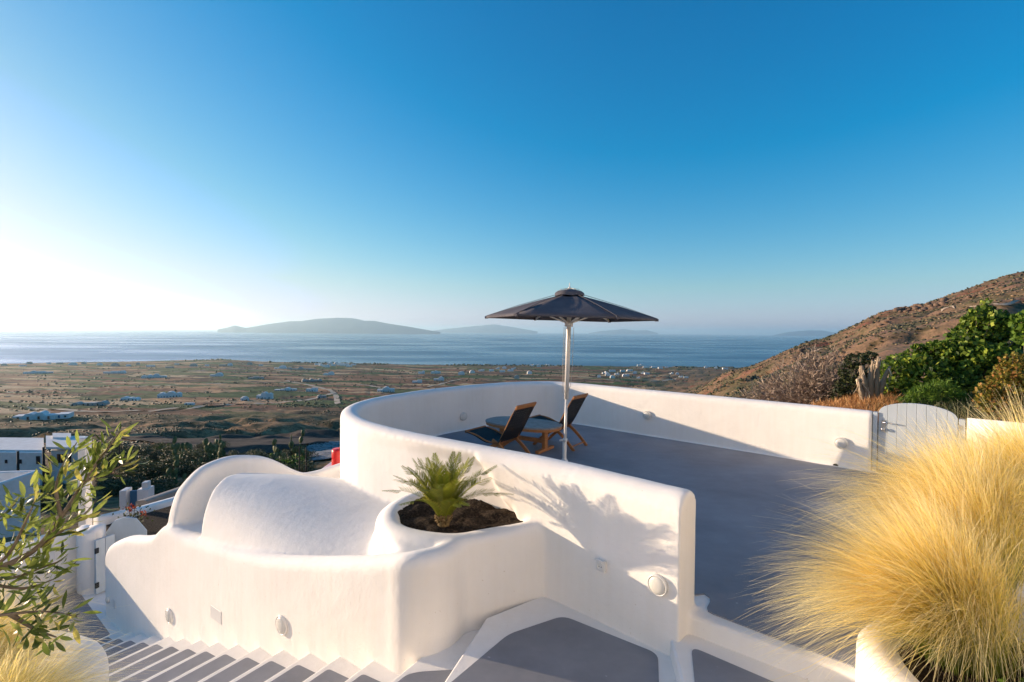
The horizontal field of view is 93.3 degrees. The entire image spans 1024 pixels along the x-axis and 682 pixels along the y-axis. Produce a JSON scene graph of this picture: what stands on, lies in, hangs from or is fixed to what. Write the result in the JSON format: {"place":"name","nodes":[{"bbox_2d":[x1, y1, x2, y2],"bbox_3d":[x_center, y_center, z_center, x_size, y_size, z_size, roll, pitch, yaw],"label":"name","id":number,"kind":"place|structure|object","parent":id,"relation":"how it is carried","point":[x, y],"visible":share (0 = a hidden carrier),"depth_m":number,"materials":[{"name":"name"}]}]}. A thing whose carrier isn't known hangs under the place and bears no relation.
{"place":"outdoors","nodes":[
{"label":"outdoors","id":0,"kind":"place"},
{"bbox_2d":[0,322,66,328],"bbox_3d":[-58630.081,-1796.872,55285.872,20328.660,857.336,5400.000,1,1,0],"label":"island","id":1,"kind":"structure","parent":0,"point":[10,325],"depth_m":53463.81,"materials":[{"name":"grey stone"}]},
{"bbox_2d":[0,591,119,639],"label":"yard","id":2,"kind":"structure","parent":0,"point":[101,597],"depth_m":7.18,"materials":[{"name":"white paint"}]},
{"bbox_2d":[1,620,108,681],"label":"planter wall","id":3,"kind":"structure","parent":2,"relation":"on","point":[105,666],"depth_m":2.67,"materials":[{"name":"white paint"}]},
{"bbox_2d":[0,556,164,681],"bbox_3d":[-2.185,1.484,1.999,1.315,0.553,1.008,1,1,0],"label":"feather grass","id":4,"kind":"object","parent":3,"relation":"on","point":[25,677],"depth_m":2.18,"materials":[{"name":"yellow plant"}]},
{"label":"soil","id":5,"kind":"object","parent":3,"relation":"in","visible":0},
{"bbox_2d":[0,418,148,656],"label":"olive tree","id":6,"kind":"object","parent":5,"relation":"on","point":[37,561],"visible":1,"depth_m":1.55,"materials":[{"name":"green plant"}]},
{"bbox_2d":[9,591,109,640],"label":"yard floor","id":7,"kind":"structure","parent":2,"relation":"on","point":[84,608],"depth_m":6.92,"materials":[{"name":"grey paint"}]},
{"bbox_2d":[87,524,105,539],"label":"gate pillar","id":8,"kind":"structure","parent":2,"relation":"on","point":[99,530],"depth_m":7.59,"materials":[{"name":"white paint"}]},
{"bbox_2d":[94,534,114,593],"bbox_3d":[-6.404,3.503,7.596,0.054,0.840,0.280,1,1,19],"label":"gate leaf","id":9,"kind":"object","parent":8,"relation":"attached to","point":[102,545],"visible":0.77,"depth_m":7.54,"materials":[{"name":"grey paint"}]},
{"bbox_2d":[106,517,146,542],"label":"gate","id":10,"kind":"structure","parent":2,"relation":"on","point":[122,528],"depth_m":7.90,"materials":[{"name":"grey paint"}]},
{"bbox_2d":[105,455,393,668],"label":"vaulted house","id":11,"kind":"structure","parent":2,"relation":"on","point":[251,547],"depth_m":5.06,"materials":[{"name":"white paint"}]},
{"bbox_2d":[165,608,172,622],"bbox_3d":[-4.035,3.230,5.679,0.169,0.169,0.040,1,1,35],"label":"wall lamp","id":12,"kind":"object","parent":11,"relation":"attached to","point":[168,615],"visible":1,"depth_m":5.65,"materials":[{"name":"white ceramic"}]},
{"bbox_2d":[210,604,221,624],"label":"wall panel","id":13,"kind":"structure","parent":11,"relation":"attached to","point":[215,614],"depth_m":5.03,"materials":[{"name":"white plastic"}]},
{"bbox_2d":[275,615,287,634],"bbox_3d":[-2.058,2.533,4.305,0.169,0.169,0.040,1,1,35],"label":"wall lamp","id":14,"kind":"object","parent":11,"relation":"attached to","point":[281,625],"visible":1,"depth_m":4.28,"materials":[{"name":"white ceramic"}]},
{"bbox_2d":[157,391,181,397],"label":"house","id":15,"kind":"structure","parent":0,"point":[169,394],"depth_m":694.32,"materials":[{"name":"white paint"}]},
{"bbox_2d":[27,393,333,411],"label":"track","id":16,"kind":"structure","parent":0,"point":[198,406],"depth_m":458.60,"materials":[{"name":"beige soil"}]},
{"bbox_2d":[109,429,339,454],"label":"field","id":17,"kind":"structure","parent":0,"point":[256,441],"depth_m":157.28,"materials":[{"name":"soil"}]},
{"bbox_2d":[285,380,339,403],"bbox_3d":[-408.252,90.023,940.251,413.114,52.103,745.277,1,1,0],"label":"track","id":18,"kind":"structure","parent":0,"point":[337,400],"depth_m":845.03,"materials":[{"name":"beige"}]},
{"bbox_2d":[305,441,339,460],"bbox_3d":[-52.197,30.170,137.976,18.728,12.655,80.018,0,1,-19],"label":"swimming pool","id":19,"kind":"structure","parent":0,"point":[324,450],"depth_m":147.80,"materials":[{"name":"blue liquid"}]},
{"bbox_2d":[218,318,439,333],"bbox_3d":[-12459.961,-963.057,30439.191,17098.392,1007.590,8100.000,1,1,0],"label":"island","id":20,"kind":"structure","parent":0,"point":[342,325],"depth_m":27723.70,"materials":[{"name":"grey stone"}]},
{"bbox_2d":[332,447,339,464],"bbox_3d":[-3.345,2.232,9.346,0.270,0.360,0.270,1,1,0],"label":"red drum","id":21,"kind":"object","parent":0,"point":[335,455],"visible":0.45,"depth_m":9.22,"materials":[{"name":"red plastic"}]},
{"bbox_2d":[0,329,826,367],"bbox_3d":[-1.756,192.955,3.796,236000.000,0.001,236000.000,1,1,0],"label":"sea","id":22,"kind":"structure","parent":0,"point":[127,345],"depth_m":5420.60,"materials":[{"name":"liquid"}]},
{"bbox_2d":[434,324,537,333],"bbox_3d":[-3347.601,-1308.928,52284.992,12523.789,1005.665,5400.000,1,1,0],"label":"island","id":23,"kind":"structure","parent":0,"point":[493,328],"depth_m":50513.43,"materials":[{"name":"grey stone"}]},
{"bbox_2d":[0,272,1023,542],"bbox_3d":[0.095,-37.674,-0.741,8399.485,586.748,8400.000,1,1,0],"label":"terrain","id":24,"kind":"structure","parent":0,"point":[240,418],"depth_m":658.96,"materials":[{"name":"brown soil"}]},
{"bbox_2d":[0,470,40,537],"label":"neighbour house","id":25,"kind":"structure","parent":24,"relation":"on","point":[9,480],"depth_m":26.34,"materials":[{"name":"white paint"}]},
{"bbox_2d":[0,529,76,610],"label":"wall","id":26,"kind":"structure","parent":24,"relation":"on","point":[70,577],"depth_m":7.45,"materials":[{"name":"white paint"}]},
{"bbox_2d":[50,545,54,596],"bbox_3d":[-7.376,3.533,7.138,0.060,0.800,0.899,2,2,45],"label":"plank door","id":27,"kind":"structure","parent":26,"relation":"attached to","point":[51,558],"depth_m":7.42,"materials":[{"name":"white paint"}]},
{"bbox_2d":[0,433,83,494],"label":"neighbour house","id":28,"kind":"structure","parent":24,"relation":"on","point":[30,453],"depth_m":46.93,"materials":[{"name":"grey paint"}]},
{"bbox_2d":[12,410,73,419],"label":"house","id":29,"kind":"structure","parent":24,"relation":"on","point":[44,415],"depth_m":336.16,"materials":[{"name":"grey paint"}]},
{"bbox_2d":[42,447,45,485],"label":"utility pole","id":30,"kind":"object","parent":24,"relation":"on","point":[43,464],"visible":0.65,"depth_m":44.98,"materials":[{"name":"brown"}]},
{"bbox_2d":[40,488,69,507],"bbox_3d":[-37.501,13.013,39.644,2.688,1.800,1.990,1,1,35],"label":"gully bush","id":31,"kind":"object","parent":24,"relation":"on","point":[66,496],"visible":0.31,"depth_m":39.39,"materials":[{"name":"green plant"}]},
{"bbox_2d":[78,436,91,526],"bbox_3d":[-9.249,4.142,10.485,0.170,4.137,0.170,1,1,0],"label":"white post","id":32,"kind":"object","parent":24,"relation":"on","point":[81,453],"visible":0.26,"depth_m":10.39,"materials":[{"name":"paint"}]},
{"bbox_2d":[76,525,95,594],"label":"wall","id":33,"kind":"structure","parent":24,"relation":"on","point":[85,549],"depth_m":7.51,"materials":[{"name":"white paint"}]},
{"bbox_2d":[70,400,109,405],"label":"house","id":34,"kind":"structure","parent":24,"relation":"on","point":[105,402],"depth_m":505.59,"materials":[{"name":"beige paint"}]},
{"bbox_2d":[97,477,121,495],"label":"gully bush","id":35,"kind":"object","parent":24,"relation":"on","point":[105,481],"visible":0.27,"depth_m":47.68,"materials":[{"name":"green plant"}]},
{"bbox_2d":[103,477,141,496],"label":"gully bush","id":36,"kind":"object","parent":24,"relation":"on","point":[117,488],"visible":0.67,"depth_m":46.29,"materials":[{"name":"green plant"}]},
{"bbox_2d":[99,474,147,495],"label":"gully bush","id":37,"kind":"object","parent":24,"relation":"on","point":[139,481],"visible":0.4,"depth_m":47.00,"materials":[{"name":"green plant"}]},
{"bbox_2d":[113,460,153,478],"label":"gully bush","id":38,"kind":"object","parent":24,"relation":"on","point":[124,467],"visible":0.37,"depth_m":60.23,"materials":[{"name":"green plant"}]},
{"bbox_2d":[93,496,174,524],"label":"wall","id":39,"kind":"structure","parent":24,"relation":"on","point":[109,518],"depth_m":9.88,"materials":[{"name":"white paint"}]},
{"bbox_2d":[119,480,153,510],"bbox_3d":[-14.869,6.157,19.175,0.970,1.150,0.550,0,1,-14],"label":"garden hut","id":40,"kind":"object","parent":24,"relation":"on","point":[129,495],"visible":0.63,"depth_m":19.05,"materials":[{"name":"white paint"}]},
{"bbox_2d":[130,490,136,507],"bbox_3d":[-14.911,6.281,19.193,0.400,0.700,0.100,0,1,-14],"label":"door","id":41,"kind":"structure","parent":40,"relation":"in","point":[133,493],"depth_m":19.12,"materials":[{"name":"blue wood"}]},
{"bbox_2d":[106,505,171,534],"bbox_3d":[-6.993,4.632,9.167,1.222,2.250,2.368,0,1,-32],"label":"garden bed","id":42,"kind":"object","parent":24,"relation":"on","point":[159,522],"visible":0.07,"depth_m":9.43,"materials":[{"name":"soil"}]},
{"bbox_2d":[111,503,154,523],"bbox_3d":[-6.916,3.326,8.994,0.865,0.741,0.587,1,1,0],"label":"flowering bush","id":43,"kind":"object","parent":42,"relation":"on","point":[134,508],"visible":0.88,"depth_m":8.96,"materials":[{"name":"red plant"}]},
{"bbox_2d":[132,443,152,455],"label":"gully bush","id":44,"kind":"object","parent":24,"relation":"on","point":[141,446],"visible":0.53,"depth_m":99.97,"materials":[{"name":"green plant"}]},
{"bbox_2d":[118,462,170,480],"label":"gully bush","id":45,"kind":"object","parent":24,"relation":"on","point":[152,471],"visible":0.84,"depth_m":58.03,"materials":[{"name":"green plant"}]},
{"bbox_2d":[128,479,173,489],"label":"gully bush","id":46,"kind":"object","parent":24,"relation":"on","point":[160,481],"visible":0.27,"depth_m":46.53,"materials":[{"name":"green plant"}]},
{"bbox_2d":[141,450,169,461],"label":"gully bush","id":47,"kind":"object","parent":24,"relation":"on","point":[157,453],"visible":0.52,"depth_m":97.68,"materials":[{"name":"green plant"}]},
{"bbox_2d":[135,487,179,506],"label":"wall","id":48,"kind":"structure","parent":24,"relation":"on","point":[162,495],"depth_m":14.27,"materials":[{"name":"white paint"}]},
{"bbox_2d":[150,475,175,485],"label":"gully bush","id":49,"kind":"object","parent":24,"relation":"on","point":[161,477],"visible":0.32,"depth_m":52.80,"materials":[{"name":"green plant"}]},
{"bbox_2d":[147,458,183,474],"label":"gully bush","id":50,"kind":"object","parent":24,"relation":"on","point":[168,461],"visible":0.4,"depth_m":64.91,"materials":[{"name":"green plant"}]},
{"bbox_2d":[163,455,185,482],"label":"prickly pear","id":51,"kind":"object","parent":24,"relation":"on","point":[174,472],"visible":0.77,"depth_m":58.20,"materials":[{"name":"green plant"}]},
{"bbox_2d":[164,454,192,470],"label":"gully bush","id":52,"kind":"object","parent":24,"relation":"on","point":[181,458],"visible":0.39,"depth_m":68.99,"materials":[{"name":"green plant"}]},
{"bbox_2d":[167,448,206,466],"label":"gully bush","id":53,"kind":"object","parent":24,"relation":"on","point":[194,454],"visible":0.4,"depth_m":74.73,"materials":[{"name":"green plant"}]},
{"bbox_2d":[177,458,204,475],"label":"gully bush","id":54,"kind":"object","parent":24,"relation":"on","point":[190,464],"visible":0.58,"depth_m":64.08,"materials":[{"name":"green plant"}]},
{"bbox_2d":[170,436,212,463],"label":"prickly pear","id":55,"kind":"object","parent":24,"relation":"on","point":[177,446],"visible":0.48,"depth_m":72.97,"materials":[{"name":"green plant"}]},
{"bbox_2d":[178,439,218,457],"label":"prickly pear","id":56,"kind":"object","parent":24,"relation":"on","point":[188,445],"visible":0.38,"depth_m":103.51,"materials":[{"name":"green plant"}]},
{"bbox_2d":[198,434,225,464],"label":"prickly pear","id":57,"kind":"object","parent":24,"relation":"on","point":[221,451],"visible":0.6,"depth_m":74.40,"materials":[{"name":"green plant"}]},
{"bbox_2d":[256,392,272,398],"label":"house","id":58,"kind":"structure","parent":24,"relation":"on","point":[265,395],"depth_m":672.22,"materials":[{"name":"grey paint"}]},
{"bbox_2d":[271,439,286,458],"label":"prickly pear","id":59,"kind":"object","parent":24,"relation":"on","point":[276,453],"visible":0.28,"depth_m":105.83,"materials":[{"name":"green plant"}]},
{"bbox_2d":[96,630,478,681],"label":"staircase","id":60,"kind":"structure","parent":24,"relation":"on","point":[183,660],"depth_m":4.28,"materials":[{"name":"white paint"}]},
{"bbox_2d":[276,455,303,468],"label":"gully bush","id":61,"kind":"object","parent":24,"relation":"on","point":[290,462],"visible":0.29,"depth_m":79.35,"materials":[{"name":"green plant"}]},
{"bbox_2d":[279,429,305,459],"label":"prickly pear","id":62,"kind":"object","parent":24,"relation":"on","point":[291,445],"visible":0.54,"depth_m":95.99,"materials":[{"name":"green plant"}]},
{"bbox_2d":[294,461,316,471],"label":"gully bush","id":63,"kind":"object","parent":24,"relation":"on","point":[309,468],"visible":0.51,"depth_m":67.98,"materials":[{"name":"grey plant"}]},
{"bbox_2d":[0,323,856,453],"bbox_3d":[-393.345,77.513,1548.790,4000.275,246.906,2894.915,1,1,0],"label":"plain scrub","id":64,"kind":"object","parent":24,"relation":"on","point":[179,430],"visible":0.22,"depth_m":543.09,"materials":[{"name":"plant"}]},
{"bbox_2d":[374,490,539,674],"bbox_3d":[-0.758,2.939,4.096,1.683,2.849,1.099,1,1,35],"label":"planter","id":65,"kind":"object","parent":24,"relation":"on","point":[435,592],"visible":0.8,"depth_m":3.66,"materials":[{"name":"white paint"}]},
{"bbox_2d":[398,496,522,532],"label":"soil","id":66,"kind":"structure","parent":65,"relation":"in","point":[476,514],"depth_m":4.25,"materials":[{"name":"brown soil"}]},
{"bbox_2d":[383,451,510,526],"bbox_3d":[-0.532,1.272,4.087,1.101,0.647,0.974,1,1,0],"label":"sago palm","id":67,"kind":"object","parent":66,"relation":"on","point":[442,492],"visible":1,"depth_m":4.02,"materials":[{"name":"green plant"}]},
{"bbox_2d":[185,358,733,368],"bbox_3d":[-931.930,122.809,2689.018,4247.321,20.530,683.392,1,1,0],"label":"shore trees","id":68,"kind":"object","parent":24,"relation":"on","point":[374,363],"visible":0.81,"depth_m":2654.48,"materials":[{"name":"green plant"}]},
{"bbox_2d":[445,597,676,681],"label":"landing","id":69,"kind":"object","parent":24,"relation":"on","point":[494,630],"visible":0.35,"depth_m":3.60,"materials":[{"name":"white paint"}]},
{"bbox_2d":[452,617,658,681],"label":"landing floor","id":70,"kind":"structure","parent":69,"relation":"on","point":[562,649],"depth_m":3.25,"materials":[{"name":"grey paint"}]},
{"bbox_2d":[338,381,872,681],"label":"terrace wall","id":71,"kind":"structure","parent":24,"relation":"on","point":[634,533],"depth_m":4.55,"materials":[{"name":"white paint"}]},
{"bbox_2d":[594,558,605,572],"bbox_3d":[0.664,1.688,3.641,0.080,0.101,0.061,2,2,43],"label":"power socket","id":72,"kind":"object","parent":71,"relation":"attached to","point":[600,565],"visible":1,"depth_m":3.63,"materials":[{"name":"white plastic"}]},
{"bbox_2d":[647,573,667,596],"bbox_3d":[1.002,1.688,3.337,0.143,0.143,0.040,2,2,43],"label":"wall lamp","id":73,"kind":"object","parent":71,"relation":"attached to","point":[657,584],"visible":1,"depth_m":3.32,"materials":[{"name":"white ceramic"}]},
{"bbox_2d":[834,437,847,448],"bbox_3d":[4.825,1.500,7.090,0.169,0.169,0.040,2,2,44],"label":"wall lamp","id":74,"kind":"object","parent":71,"relation":"attached to","point":[841,442],"visible":0.96,"depth_m":7.08,"materials":[{"name":"white ceramic"}]},
{"bbox_2d":[431,420,897,678],"bbox_3d":[2.884,1.880,4.863,6.359,0.052,12.036,-1,2,-45],"label":"terrace base","id":75,"kind":"object","parent":24,"relation":"on","point":[697,610],"visible":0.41,"depth_m":3.23,"materials":[{"name":"white paint"}]},
{"bbox_2d":[872,411,877,471],"bbox_3d":[5.193,1.442,6.915,0.050,0.860,0.090,2,2,42],"label":"gate post","id":76,"kind":"object","parent":75,"relation":"on","point":[875,426],"visible":0.78,"depth_m":6.88,"materials":[{"name":"grey paint"}]},
{"bbox_2d":[958,419,964,448],"bbox_3d":[5.862,1.460,6.315,0.072,0.880,0.093,2,2,42],"label":"gate post","id":77,"kind":"object","parent":75,"relation":"on","point":[962,425],"visible":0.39,"depth_m":6.27,"materials":[{"name":"grey paint"}]},
{"bbox_2d":[877,403,957,471],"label":"garden gate","id":78,"kind":"structure","parent":77,"relation":"attached to","point":[889,414],"depth_m":6.65,"materials":[{"name":"grey paint"}]},
{"bbox_2d":[1005,581,1023,641],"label":"planter wall","id":79,"kind":"structure","parent":75,"relation":"on","point":[1019,625],"depth_m":2.77,"materials":[{"name":"white paint"}]},
{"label":"soil","id":80,"kind":"object","parent":79,"relation":"in","visible":0},
{"bbox_2d":[775,404,1023,616],"bbox_3d":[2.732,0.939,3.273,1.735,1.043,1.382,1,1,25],"label":"feather grass","id":81,"kind":"object","parent":80,"relation":"on","point":[1011,497],"depth_m":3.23,"materials":[{"name":"beige plant"}]},
{"bbox_2d":[897,385,1023,497],"bbox_3d":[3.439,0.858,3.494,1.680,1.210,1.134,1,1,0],"label":"feather grass","id":82,"kind":"object","parent":80,"relation":"on","point":[1006,453],"depth_m":3.50,"materials":[{"name":"beige plant"}]},
{"bbox_2d":[670,634,811,681],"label":"landing","id":83,"kind":"object","parent":24,"relation":"on","point":[681,655],"depth_m":3.08,"materials":[{"name":"white paint"}]},
{"bbox_2d":[692,649,772,681],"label":"landing floor","id":84,"kind":"structure","parent":83,"relation":"on","point":[707,667],"depth_m":2.97,"materials":[{"name":"grey paint"}]},
{"bbox_2d":[855,620,918,681],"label":"planter wall","id":85,"kind":"structure","parent":83,"relation":"on","point":[863,666],"depth_m":2.58,"materials":[{"name":"white paint"}]},
{"bbox_2d":[898,641,1023,681],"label":"soil","id":86,"kind":"structure","parent":85,"relation":"in","point":[925,671],"depth_m":2.52,"materials":[{"name":"brown soil"}]},
{"bbox_2d":[734,470,1023,681],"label":"feather grass","id":87,"kind":"object","parent":86,"relation":"on","point":[943,605],"depth_m":2.53,"materials":[{"name":"beige plant"}]},
{"bbox_2d":[997,666,1023,681],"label":"weed","id":88,"kind":"object","parent":86,"relation":"on","point":[1004,679],"visible":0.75,"depth_m":2.43,"materials":[{"name":"green plant"}]},
{"bbox_2d":[735,373,803,402],"bbox_3d":[9.845,2.012,17.377,3.635,1.900,2.940,1,1,0],"label":"dry shrub","id":89,"kind":"object","parent":24,"relation":"on","point":[765,392],"visible":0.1,"depth_m":17.80,"materials":[{"name":"brown plant"}]},
{"bbox_2d":[750,345,866,404],"bbox_3d":[10.248,1.242,15.830,4.123,2.359,3.430,1,1,0],"label":"dry shrub","id":90,"kind":"object","parent":24,"relation":"on","point":[814,382],"visible":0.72,"depth_m":15.83,"materials":[{"name":"plant"}]},
{"bbox_2d":[828,351,878,399],"bbox_3d":[10.468,1.285,14.650,1.796,1.998,0.846,0,1,-23],"label":"carob bush","id":91,"kind":"object","parent":24,"relation":"on","point":[848,376],"visible":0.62,"depth_m":14.49,"materials":[{"name":"green plant"}]},
{"bbox_2d":[690,271,1023,397],"bbox_3d":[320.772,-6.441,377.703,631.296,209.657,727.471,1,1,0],"label":"hillside scrub","id":92,"kind":"object","parent":24,"relation":"on","point":[905,325],"visible":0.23,"depth_m":175.46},
{"bbox_2d":[813,389,904,421],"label":"dry grass","id":93,"kind":"structure","parent":24,"relation":"on","point":[855,402],"depth_m":12.13,"materials":[{"name":"orange plant"}]},
{"bbox_2d":[854,356,891,402],"bbox_3d":[9.405,1.267,12.619,0.974,1.778,0.396,1,1,6],"label":"withered cactus","id":94,"kind":"object","parent":24,"relation":"on","point":[870,385],"visible":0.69,"depth_m":12.58,"materials":[{"name":"beige plant"}]},
{"bbox_2d":[797,278,1021,353],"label":"rock outcrop","id":95,"kind":"object","parent":24,"relation":"on","point":[943,300],"visible":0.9,"depth_m":284.49,"materials":[{"name":"brown stone"}]},
{"bbox_2d":[895,379,979,406],"bbox_3d":[10.017,1.316,11.442,1.833,0.952,0.822,1,1,0],"label":"bush","id":96,"kind":"object","parent":24,"relation":"on","point":[930,394],"visible":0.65,"depth_m":11.32,"materials":[{"name":"green plant"}]},
{"bbox_2d":[868,384,1023,432],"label":"dry grass","id":97,"kind":"structure","parent":24,"relation":"on","point":[956,411],"depth_m":10.47,"materials":[{"name":"brown plant"}]},
{"bbox_2d":[879,297,1023,398],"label":"fig tree","id":98,"kind":"object","parent":24,"relation":"on","point":[971,350],"visible":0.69,"depth_m":12.60,"materials":[{"name":"green plant"}]},
{"bbox_2d":[966,418,1023,448],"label":"wall","id":99,"kind":"structure","parent":24,"relation":"on","point":[979,424],"depth_m":6.12,"materials":[{"name":"white paint"}]},
{"bbox_2d":[971,351,1023,421],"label":"yellow shrub","id":100,"kind":"object","parent":24,"relation":"on","point":[1016,377],"visible":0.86,"depth_m":9.55,"materials":[{"name":"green plant"}]},
{"bbox_2d":[1006,310,1023,345],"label":"bright shrub","id":101,"kind":"object","parent":24,"relation":"on","point":[1015,324],"visible":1,"depth_m":10.63,"materials":[{"name":"green plant"}]},
{"bbox_2d":[0,0,1023,334],"label":"sky","id":102,"kind":"structure","parent":0,"point":[748,167],"materials":[{"name":"blue"}]},
{"bbox_2d":[589,329,657,333],"bbox_3d":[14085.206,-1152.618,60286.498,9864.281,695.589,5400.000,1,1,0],"label":"island","id":103,"kind":"structure","parent":0,"point":[622,331],"depth_m":58546.44,"materials":[{"name":"blue stone"}]},
{"bbox_2d":[436,424,906,667],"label":"terrace floor","id":104,"kind":"structure","parent":0,"point":[736,493],"depth_m":5.37,"materials":[{"name":"grey paint"}]},
{"bbox_2d":[465,402,536,453],"bbox_3d":[-0.177,1.360,7.279,0.982,0.924,0.530,1,1,35],"label":"folding chair","id":105,"kind":"object","parent":104,"relation":"on","point":[516,422],"visible":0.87,"depth_m":7.19,"materials":[{"name":"black fabric"}]},
{"bbox_2d":[485,416,562,453],"bbox_3d":[0.186,1.577,8.133,1.360,0.430,0.798,1,1,33],"label":"teak table","id":106,"kind":"object","parent":104,"relation":"on","point":[544,427],"visible":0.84,"depth_m":7.93,"materials":[{"name":"brown wood"}]},
{"bbox_2d":[529,393,587,450],"bbox_3d":[0.763,1.347,8.359,0.982,0.924,0.530,1,1,35],"label":"folding chair","id":107,"kind":"object","parent":104,"relation":"on","point":[578,400],"visible":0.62,"depth_m":8.25,"materials":[{"name":"brown wood"}]},
{"bbox_2d":[485,283,658,460],"bbox_3d":[0.846,0.473,7.210,2.538,2.686,2.405,1,1,0],"label":"parasol","id":108,"kind":"object","parent":104,"relation":"on","point":[569,306],"visible":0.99,"depth_m":6.93,"materials":[{"name":"grey fabric"}]},
{"bbox_2d":[773,330,837,335],"bbox_3d":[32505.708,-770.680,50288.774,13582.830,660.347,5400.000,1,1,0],"label":"island","id":109,"kind":"structure","parent":0,"point":[811,333],"depth_m":48576.36,"materials":[{"name":"blue stone"}]},
{"bbox_2d":[941,300,1023,310],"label":"track","id":110,"kind":"structure","parent":0,"point":[1011,302],"depth_m":93.17,"materials":[{"name":"brown soil"}]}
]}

